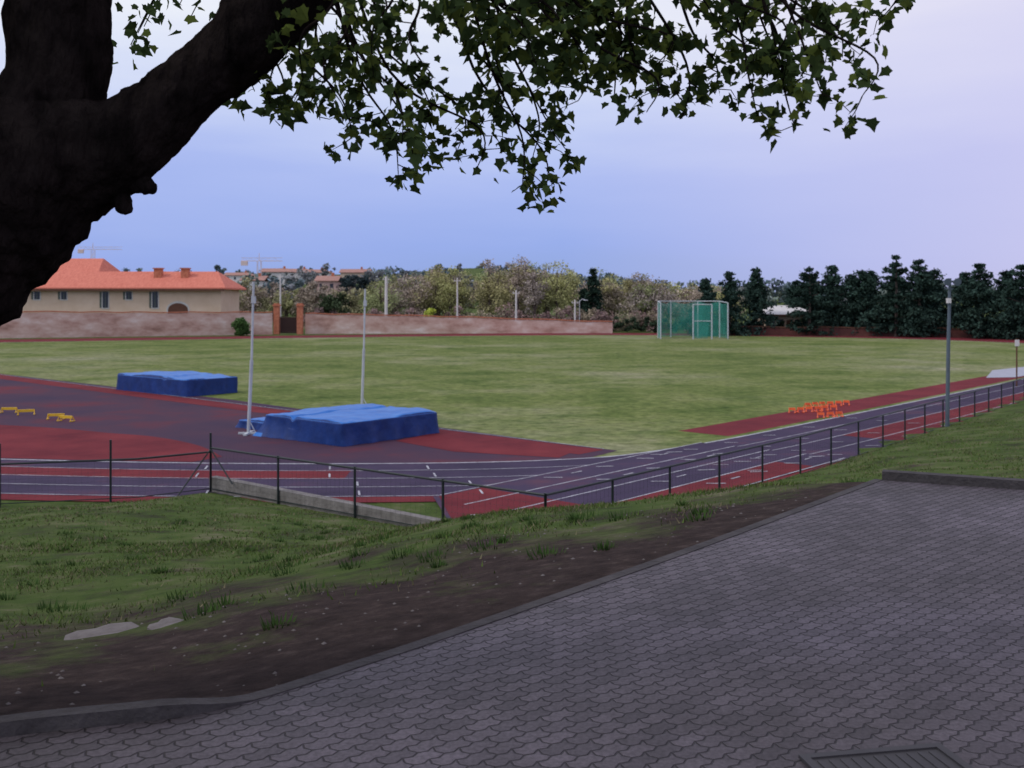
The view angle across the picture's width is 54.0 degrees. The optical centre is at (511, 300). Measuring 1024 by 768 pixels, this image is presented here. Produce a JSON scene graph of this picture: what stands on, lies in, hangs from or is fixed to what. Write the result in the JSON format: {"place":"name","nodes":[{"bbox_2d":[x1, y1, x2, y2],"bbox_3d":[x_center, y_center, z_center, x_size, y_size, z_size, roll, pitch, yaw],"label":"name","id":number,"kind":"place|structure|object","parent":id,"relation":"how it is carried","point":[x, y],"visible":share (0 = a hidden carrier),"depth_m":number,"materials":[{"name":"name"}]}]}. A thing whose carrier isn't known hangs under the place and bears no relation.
{"place":"outdoors","nodes":[
{"label":"outdoors","id":0,"kind":"place"},
{"bbox_2d":[0,268,1023,715],"bbox_3d":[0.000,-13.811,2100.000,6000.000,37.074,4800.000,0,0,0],"label":"ground","id":1,"kind":"structure","parent":0,"point":[142,662],"depth_m":7.60,"materials":[{"name":"green plant"}]},
{"bbox_2d":[78,247,121,256],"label":"tower crane","id":2,"kind":"object","parent":1,"relation":"on","point":[80,250],"visible":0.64,"depth_m":479.89,"materials":[{"name":"paint"}]},
{"bbox_2d":[64,622,138,639],"bbox_3d":[-2.618,2.167,6.521,0.520,0.039,0.429,0,0,-6],"label":"flat stone","id":3,"kind":"object","parent":1,"relation":"on","point":[112,628],"visible":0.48,"depth_m":6.54,"materials":[{"name":"grey stone"}]},
{"bbox_2d":[0,433,232,507],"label":"metal fence","id":4,"kind":"object","parent":1,"relation":"on","point":[110,460],"visible":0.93,"depth_m":23.44,"materials":[{"name":"black metal"}]},
{"bbox_2d":[22,258,245,313],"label":"farmhouse","id":5,"kind":"object","parent":1,"relation":"on","point":[85,284],"visible":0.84,"depth_m":150.00,"materials":[{"name":"ceramic"}]},
{"bbox_2d":[33,291,158,308],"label":"window frames","id":6,"kind":"structure","parent":5,"relation":"in","point":[33,291],"depth_m":149.94,"materials":[{"name":"brown wood"}]},
{"bbox_2d":[34,292,157,307],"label":"window panes","id":7,"kind":"structure","parent":5,"relation":"in","point":[36,294],"depth_m":149.90,"materials":[{"name":"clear glass"}]},
{"bbox_2d":[168,303,187,313],"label":"arched doorway","id":8,"kind":"structure","parent":5,"relation":"in","point":[177,307],"depth_m":149.94,"materials":[{"name":"brown wood"}]},
{"bbox_2d":[0,312,272,337],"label":"masonry","id":9,"kind":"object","parent":1,"relation":"on","point":[46,325],"visible":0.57,"depth_m":131.03,"materials":[{"name":"paint"}]},
{"bbox_2d":[23,311,272,312],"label":"coping","id":10,"kind":"object","parent":9,"relation":"on","point":[148,312],"visible":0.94,"depth_m":131.85,"materials":[{"name":"brick"}]},
{"bbox_2d":[147,617,183,629],"bbox_3d":[-2.218,2.089,6.455,0.240,0.039,0.281,0,0,-29],"label":"flat stone","id":11,"kind":"object","parent":1,"relation":"on","point":[164,622],"visible":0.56,"depth_m":6.44,"materials":[{"name":"grey stone"}]},
{"bbox_2d":[226,276,241,282],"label":"walls","id":12,"kind":"structure","parent":1,"relation":"on","point":[238,278],"depth_m":516.00,"materials":[{"name":"white paint"}]},
{"bbox_2d":[224,272,253,275],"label":"roof","id":13,"kind":"structure","parent":12,"relation":"on","point":[235,273],"depth_m":516.49,"materials":[{"name":"tile"}]},
{"bbox_2d":[231,317,250,335],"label":"garden bush","id":14,"kind":"object","parent":1,"relation":"on","point":[241,326],"visible":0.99,"depth_m":133.45,"materials":[{"name":"green plant"}]},
{"bbox_2d":[242,281,267,291],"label":"walls","id":15,"kind":"structure","parent":1,"relation":"on","point":[261,283],"depth_m":326.00,"materials":[{"name":"white paint"}]},
{"bbox_2d":[239,276,270,280],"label":"roof","id":16,"kind":"structure","parent":15,"relation":"on","point":[262,278],"depth_m":327.96,"materials":[{"name":"tile"}]},
{"bbox_2d":[241,253,274,275],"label":"tower crane","id":17,"kind":"object","parent":1,"relation":"on","point":[244,263],"visible":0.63,"depth_m":389.40,"materials":[{"name":"paint"}]},
{"bbox_2d":[262,272,294,284],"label":"walls","id":18,"kind":"structure","parent":1,"relation":"on","point":[276,274],"depth_m":416.00,"materials":[{"name":"white paint"}]},
{"bbox_2d":[262,268,296,272],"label":"roof","id":19,"kind":"structure","parent":18,"relation":"on","point":[276,270],"depth_m":417.91,"materials":[{"name":"tile"}]},
{"bbox_2d":[280,274,280,315],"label":"utility pole","id":20,"kind":"object","parent":1,"relation":"on","point":[280,294],"visible":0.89,"depth_m":164.89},
{"bbox_2d":[272,303,303,333],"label":"pillars","id":21,"kind":"structure","parent":1,"relation":"on","point":[276,318],"depth_m":139.62,"materials":[{"name":"brick"}]},
{"bbox_2d":[280,316,296,332],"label":"gate","id":22,"kind":"structure","parent":1,"relation":"on","point":[288,324],"depth_m":140.04,"materials":[{"name":"metal"}]},
{"bbox_2d":[0,374,616,462],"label":"jump apron","id":23,"kind":"object","parent":1,"relation":"on","point":[131,424],"visible":0.9,"depth_m":34.40,"materials":[{"name":"rubber"}]},
{"bbox_2d":[0,407,17,412],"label":"mini hurdle","id":24,"kind":"object","parent":23,"relation":"on","point":[8,408],"visible":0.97,"depth_m":41.99,"materials":[{"name":"yellow plastic"}]},
{"bbox_2d":[17,409,34,414],"bbox_3d":[-19.900,4.572,41.200,0.660,0.216,0.270,0,0,-23],"label":"mini hurdle","id":25,"kind":"object","parent":23,"relation":"on","point":[28,410],"visible":1,"depth_m":41.20,"materials":[{"name":"yellow plastic"}]},
{"bbox_2d":[46,413,64,419],"bbox_3d":[-18.000,4.572,39.700,0.660,0.216,0.270,0,0,-11],"label":"mini hurdle","id":26,"kind":"object","parent":23,"relation":"on","point":[55,414],"visible":0.85,"depth_m":39.69,"materials":[{"name":"yellow plastic"}]},
{"bbox_2d":[57,415,74,421],"bbox_3d":[-17.300,4.572,39.000,0.660,0.216,0.269,0,0,17],"label":"mini hurdle","id":27,"kind":"object","parent":23,"relation":"on","point":[64,416],"visible":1,"depth_m":38.99,"materials":[{"name":"yellow plastic"}]},
{"bbox_2d":[116,371,237,396],"bbox_3d":[-17.361,4.216,52.050,6.400,0.967,3.126,0,0,39],"label":"landing mat","id":28,"kind":"object","parent":23,"relation":"on","point":[185,383],"visible":1,"depth_m":50.60,"materials":[{"name":"blue plastic"}]},
{"bbox_2d":[238,282,255,435],"bbox_3d":[-9.250,2.021,35.300,0.650,5.343,0.901,0,0,33],"label":"pole vault upright","id":29,"kind":"object","parent":23,"relation":"on","point":[253,301],"visible":0.95,"depth_m":35.26,"materials":[{"name":"metal"}]},
{"bbox_2d":[236,417,264,429],"bbox_3d":[-8.915,4.492,36.862,2.554,0.417,1.195,0,0,40],"label":"foam pad","id":30,"kind":"object","parent":23,"relation":"on","point":[256,423],"visible":0.39,"depth_m":36.70,"materials":[{"name":"blue plastic"}]},
{"bbox_2d":[252,404,438,446],"bbox_3d":[-5.731,4.266,35.351,4.626,0.868,4.912,0,0,40],"label":"landing mat","id":31,"kind":"object","parent":23,"relation":"on","point":[347,425],"visible":1,"depth_m":33.98,"materials":[{"name":"blue plastic"}]},
{"bbox_2d":[209,476,440,526],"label":"concrete wall","id":32,"kind":"structure","parent":1,"relation":"on","point":[261,490],"depth_m":22.58,"materials":[{"name":"grey concrete"}]},
{"bbox_2d":[316,282,340,293],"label":"walls","id":33,"kind":"structure","parent":1,"relation":"on","point":[334,284],"depth_m":296.00,"materials":[{"name":"beige paint"}]},
{"bbox_2d":[314,276,340,281],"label":"roof","id":34,"kind":"structure","parent":33,"relation":"on","point":[326,278],"depth_m":297.37,"materials":[{"name":"tile"}]},
{"bbox_2d":[316,292,351,314],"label":"umbrella pine","id":35,"kind":"object","parent":1,"relation":"on","point":[333,303],"visible":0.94,"depth_m":149.18,"materials":[{"name":"green plant"}]},
{"bbox_2d":[336,275,358,293],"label":"evergreen tree","id":36,"kind":"object","parent":1,"relation":"on","point":[347,281],"visible":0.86,"depth_m":219.38,"materials":[{"name":"green plant"}]},
{"bbox_2d":[340,273,363,277],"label":"walls","id":37,"kind":"structure","parent":1,"relation":"on","point":[342,275],"depth_m":426.00,"materials":[{"name":"beige paint"}]},
{"bbox_2d":[339,269,371,272],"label":"roof","id":38,"kind":"structure","parent":37,"relation":"on","point":[351,270],"depth_m":427.85,"materials":[{"name":"tile"}]},
{"bbox_2d":[355,274,373,294],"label":"evergreen tree","id":39,"kind":"object","parent":1,"relation":"on","point":[363,281],"visible":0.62,"depth_m":214.58,"materials":[{"name":"green plant"}]},
{"bbox_2d":[210,447,546,525],"bbox_3d":[-3.390,4.190,21.700,10.070,1.220,0.054,0,0,37],"label":"metal fence","id":40,"kind":"object","parent":1,"relation":"on","point":[355,468],"visible":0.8,"depth_m":21.62,"materials":[{"name":"black metal"}]},
{"bbox_2d":[383,276,389,314],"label":"utility pole","id":41,"kind":"object","parent":1,"relation":"on","point":[386,301],"visible":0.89,"depth_m":146.83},
{"bbox_2d":[4,494,806,708],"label":"pebbles","id":42,"kind":"object","parent":1,"relation":"on","point":[60,677],"visible":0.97,"depth_m":5.98,"materials":[{"name":"stone"}]},
{"bbox_2d":[454,278,457,317],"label":"utility pole","id":43,"kind":"object","parent":1,"relation":"on","point":[457,300],"visible":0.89,"depth_m":146.91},
{"bbox_2d":[0,0,915,325],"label":"plane tree","id":44,"kind":"object","parent":1,"relation":"on","point":[80,150],"visible":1,"depth_m":3.72,"materials":[{"name":"green plant"}]},
{"bbox_2d":[305,314,612,333],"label":"masonry","id":45,"kind":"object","parent":1,"relation":"on","point":[331,324],"visible":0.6,"depth_m":142.93,"materials":[{"name":"paint"}]},
{"bbox_2d":[305,312,612,321],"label":"coping","id":46,"kind":"object","parent":45,"relation":"on","point":[457,316],"visible":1,"depth_m":143.12,"materials":[{"name":"brick"}]},
{"bbox_2d":[239,254,745,331],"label":"distant woodland","id":47,"kind":"object","parent":1,"relation":"on","point":[435,293],"visible":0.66,"depth_m":165.15,"materials":[{"name":"green plant"}]},
{"bbox_2d":[0,480,1023,767],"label":"paved yard","id":48,"kind":"structure","parent":1,"relation":"on","point":[884,614],"depth_m":4.29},
{"bbox_2d":[798,743,973,767],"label":"drain cover","id":49,"kind":"object","parent":48,"relation":"on","point":[933,755],"visible":1,"depth_m":3.49,"materials":[{"name":"metal"}]},
{"bbox_2d":[0,335,1023,457],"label":"field grass","id":50,"kind":"structure","parent":1,"relation":"on","point":[626,394],"depth_m":65.57,"materials":[{"name":"green plant"}]},
{"bbox_2d":[361,289,366,403],"bbox_3d":[-6.550,2.096,43.900,0.901,5.193,0.651,0,0,-57],"label":"pole vault upright","id":51,"kind":"object","parent":50,"relation":"on","point":[363,361],"visible":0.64,"depth_m":43.86,"materials":[{"name":"metal"}]},
{"bbox_2d":[657,301,728,338],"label":"throwing cage","id":52,"kind":"object","parent":50,"relation":"on","point":[692,316],"visible":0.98,"depth_m":126.59,"materials":[{"name":"fabric"}]},
{"bbox_2d":[0,412,1023,685],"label":"grass","id":53,"kind":"structure","parent":1,"relation":"on","point":[384,534],"depth_m":11.60,"materials":[{"name":"green plant"}]},
{"bbox_2d":[0,469,1023,737],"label":"kerb","id":54,"kind":"structure","parent":1,"relation":"on","point":[78,717],"depth_m":4.23,"materials":[{"name":"concrete"}]},
{"bbox_2d":[513,290,519,317],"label":"utility pole","id":55,"kind":"object","parent":1,"relation":"on","point":[515,293],"visible":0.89,"depth_m":146.90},
{"bbox_2d":[121,262,995,306],"bbox_3d":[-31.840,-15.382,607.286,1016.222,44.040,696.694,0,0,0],"label":"hillside trees","id":56,"kind":"object","parent":1,"relation":"on","point":[292,284],"visible":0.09,"depth_m":366.13,"materials":[{"name":"green plant"}]},
{"bbox_2d":[572,300,577,321],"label":"utility pole","id":57,"kind":"object","parent":1,"relation":"on","point":[574,302],"visible":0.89,"depth_m":146.91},
{"bbox_2d":[576,287,589,313],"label":"cypress tree","id":58,"kind":"object","parent":1,"relation":"on","point":[582,293],"visible":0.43,"depth_m":160.59,"materials":[{"name":"green plant"}]},
{"bbox_2d":[583,268,606,313],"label":"cypress tree","id":59,"kind":"object","parent":1,"relation":"on","point":[594,292],"visible":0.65,"depth_m":159.59,"materials":[{"name":"green plant"}]},
{"bbox_2d":[686,278,726,335],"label":"pine tree","id":60,"kind":"object","parent":1,"relation":"on","point":[705,288],"visible":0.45,"depth_m":132.29,"materials":[{"name":"green plant"}]},
{"bbox_2d":[708,271,755,335],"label":"pine tree","id":61,"kind":"object","parent":1,"relation":"on","point":[731,293],"visible":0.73,"depth_m":133.38,"materials":[{"name":"green plant"}]},
{"bbox_2d":[737,267,781,334],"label":"pine tree","id":62,"kind":"object","parent":1,"relation":"on","point":[755,290],"visible":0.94,"depth_m":136.13,"materials":[{"name":"green plant"}]},
{"bbox_2d":[758,305,807,326],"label":"white pavilion","id":63,"kind":"structure","parent":1,"relation":"on","point":[782,311],"depth_m":139.01,"materials":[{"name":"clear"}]},
{"bbox_2d":[772,319,807,325],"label":"windows","id":64,"kind":"structure","parent":63,"relation":"in","point":[778,319],"depth_m":138.94,"materials":[{"name":"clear glass"}]},
{"bbox_2d":[544,378,1023,505],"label":"metal fence","id":65,"kind":"object","parent":1,"relation":"on","point":[717,456],"visible":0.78,"depth_m":26.64,"materials":[{"name":"black metal"}]},
{"bbox_2d":[780,280,803,308],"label":"pine tree","id":66,"kind":"object","parent":1,"relation":"on","point":[792,296],"visible":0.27,"depth_m":145.49,"materials":[{"name":"green plant"}]},
{"bbox_2d":[610,315,986,332],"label":"hedge","id":67,"kind":"object","parent":1,"relation":"on","point":[617,325],"visible":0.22,"depth_m":144.81,"materials":[{"name":"green plant"}]},
{"bbox_2d":[799,277,825,312],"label":"pine tree","id":68,"kind":"object","parent":1,"relation":"on","point":[819,284],"visible":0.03,"depth_m":143.29,"materials":[{"name":"green plant"}]},
{"bbox_2d":[786,266,839,334],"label":"pine tree","id":69,"kind":"object","parent":1,"relation":"on","point":[804,292],"visible":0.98,"depth_m":133.51,"materials":[{"name":"green plant"}]},
{"bbox_2d":[797,265,854,335],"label":"pine tree","id":70,"kind":"object","parent":1,"relation":"on","point":[830,280],"visible":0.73,"depth_m":134.07,"materials":[{"name":"green plant"}]},
{"bbox_2d":[680,376,1023,435],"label":"long jump runway","id":71,"kind":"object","parent":1,"relation":"on","point":[753,424],"visible":0.94,"depth_m":43.30,"materials":[{"name":"red rubber"}]},
{"bbox_2d":[796,407,804,412],"bbox_3d":[12.092,4.581,42.147,0.300,0.214,0.270,0,0,1],"label":"mini hurdle","id":72,"kind":"object","parent":71,"relation":"on","point":[800,408],"visible":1,"depth_m":42.13,"materials":[{"name":"orange plastic"}]},
{"bbox_2d":[814,406,822,411],"bbox_3d":[12.925,4.581,42.460,0.300,0.214,0.270,0,0,-14],"label":"mini hurdle","id":73,"kind":"object","parent":71,"relation":"on","point":[817,407],"visible":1,"depth_m":42.44,"materials":[{"name":"orange plastic"}]},
{"bbox_2d":[820,405,828,410],"bbox_3d":[13.320,4.581,42.846,0.300,0.214,0.270,0,0,-2],"label":"mini hurdle","id":74,"kind":"object","parent":71,"relation":"on","point":[824,406],"visible":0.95,"depth_m":42.83,"materials":[{"name":"orange plastic"}]},
{"bbox_2d":[687,327,1018,338],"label":"masonry","id":75,"kind":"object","parent":1,"relation":"on","point":[862,332],"visible":0.33,"depth_m":132.43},
{"bbox_2d":[741,326,999,329],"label":"coping","id":76,"kind":"object","parent":75,"relation":"on","point":[834,327],"visible":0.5,"depth_m":132.98,"materials":[{"name":"brown brick"}]},
{"bbox_2d":[834,273,879,321],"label":"pine tree","id":77,"kind":"object","parent":1,"relation":"on","point":[850,276],"visible":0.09,"depth_m":140.71,"materials":[{"name":"green plant"}]},
{"bbox_2d":[828,269,892,336],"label":"pine tree","id":78,"kind":"object","parent":1,"relation":"on","point":[861,292],"visible":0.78,"depth_m":132.83,"materials":[{"name":"green plant"}]},
{"bbox_2d":[867,270,890,322],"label":"pine tree","id":79,"kind":"object","parent":1,"relation":"on","point":[873,275],"visible":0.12,"depth_m":142.56,"materials":[{"name":"green plant"}]},
{"bbox_2d":[875,272,914,324],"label":"pine tree","id":80,"kind":"object","parent":1,"relation":"on","point":[889,291],"visible":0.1,"depth_m":138.50,"materials":[{"name":"green plant"}]},
{"bbox_2d":[865,254,929,337],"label":"pine tree","id":81,"kind":"object","parent":1,"relation":"on","point":[894,310],"visible":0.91,"depth_m":129.66,"materials":[{"name":"green plant"}]},
{"bbox_2d":[889,259,953,336],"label":"pine tree","id":82,"kind":"object","parent":1,"relation":"on","point":[920,276],"visible":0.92,"depth_m":127.94,"materials":[{"name":"green plant"}]},
{"bbox_2d":[910,267,964,337],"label":"pine tree","id":83,"kind":"object","parent":1,"relation":"on","point":[939,289],"visible":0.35,"depth_m":130.19,"materials":[{"name":"green plant"}]},
{"bbox_2d":[943,278,961,426],"bbox_3d":[15.815,2.000,36.256,0.646,5.602,0.437,0,0,0],"label":"loudspeaker pole","id":84,"kind":"object","parent":1,"relation":"on","point":[949,281],"visible":0.92,"depth_m":36.34,"materials":[{"name":"grey metal"}]},
{"bbox_2d":[942,271,985,329],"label":"pine tree","id":85,"kind":"object","parent":1,"relation":"on","point":[956,289],"visible":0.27,"depth_m":132.39,"materials":[{"name":"green plant"}]},
{"bbox_2d":[939,263,1015,339],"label":"pine tree","id":86,"kind":"object","parent":1,"relation":"on","point":[979,285],"visible":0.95,"depth_m":123.26,"materials":[{"name":"green plant"}]},
{"bbox_2d":[989,270,1019,329],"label":"pine tree","id":87,"kind":"object","parent":1,"relation":"on","point":[1004,276],"visible":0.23,"depth_m":126.72,"materials":[{"name":"green plant"}]},
{"bbox_2d":[986,367,1023,377],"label":"sand pit","id":88,"kind":"object","parent":1,"relation":"on","point":[1010,372],"visible":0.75,"depth_m":64.40,"materials":[{"name":"white sand"}]},
{"bbox_2d":[988,264,1023,339],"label":"pine tree","id":89,"kind":"object","parent":1,"relation":"on","point":[1013,292],"visible":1,"depth_m":119.61,"materials":[{"name":"green plant"}]},
{"bbox_2d":[1015,339,1018,385],"bbox_3d":[27.600,3.450,54.990,0.240,2.700,0.100,0,0,0],"label":"sign post","id":90,"kind":"object","parent":1,"relation":"on","point":[1016,342],"visible":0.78,"depth_m":54.97,"materials":[{"name":"grey metal"}]},
{"bbox_2d":[0,333,1023,518],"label":"running track","id":91,"kind":"structure","parent":0,"point":[545,476],"depth_m":27.61,"materials":[{"name":"blue rubber"}]},
{"bbox_2d":[835,411,843,416],"bbox_3d":[13.193,4.581,40.579,0.300,0.214,0.270,0,0,-10],"label":"mini hurdle","id":92,"kind":"object","parent":91,"relation":"on","point":[839,412],"visible":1,"depth_m":40.56,"materials":[{"name":"orange plastic"}]},
{"bbox_2d":[0,0,1023,291],"label":"sky","id":93,"kind":"structure","parent":0,"point":[939,179],"materials":[{"name":"blue"}]},
{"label":"walls","id":94,"kind":"object","parent":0,"visible":0},
{"bbox_2d":[290,269,310,272],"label":"roof","id":95,"kind":"structure","parent":94,"relation":"on","point":[302,269],"depth_m":438.79,"materials":[{"name":"tile"}]},
{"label":"walls","id":96,"kind":"object","parent":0,"visible":0},
{"bbox_2d":[309,269,332,272],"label":"roof","id":97,"kind":"structure","parent":96,"relation":"on","point":[317,270],"depth_m":468.23,"materials":[{"name":"tile"}]}
]}

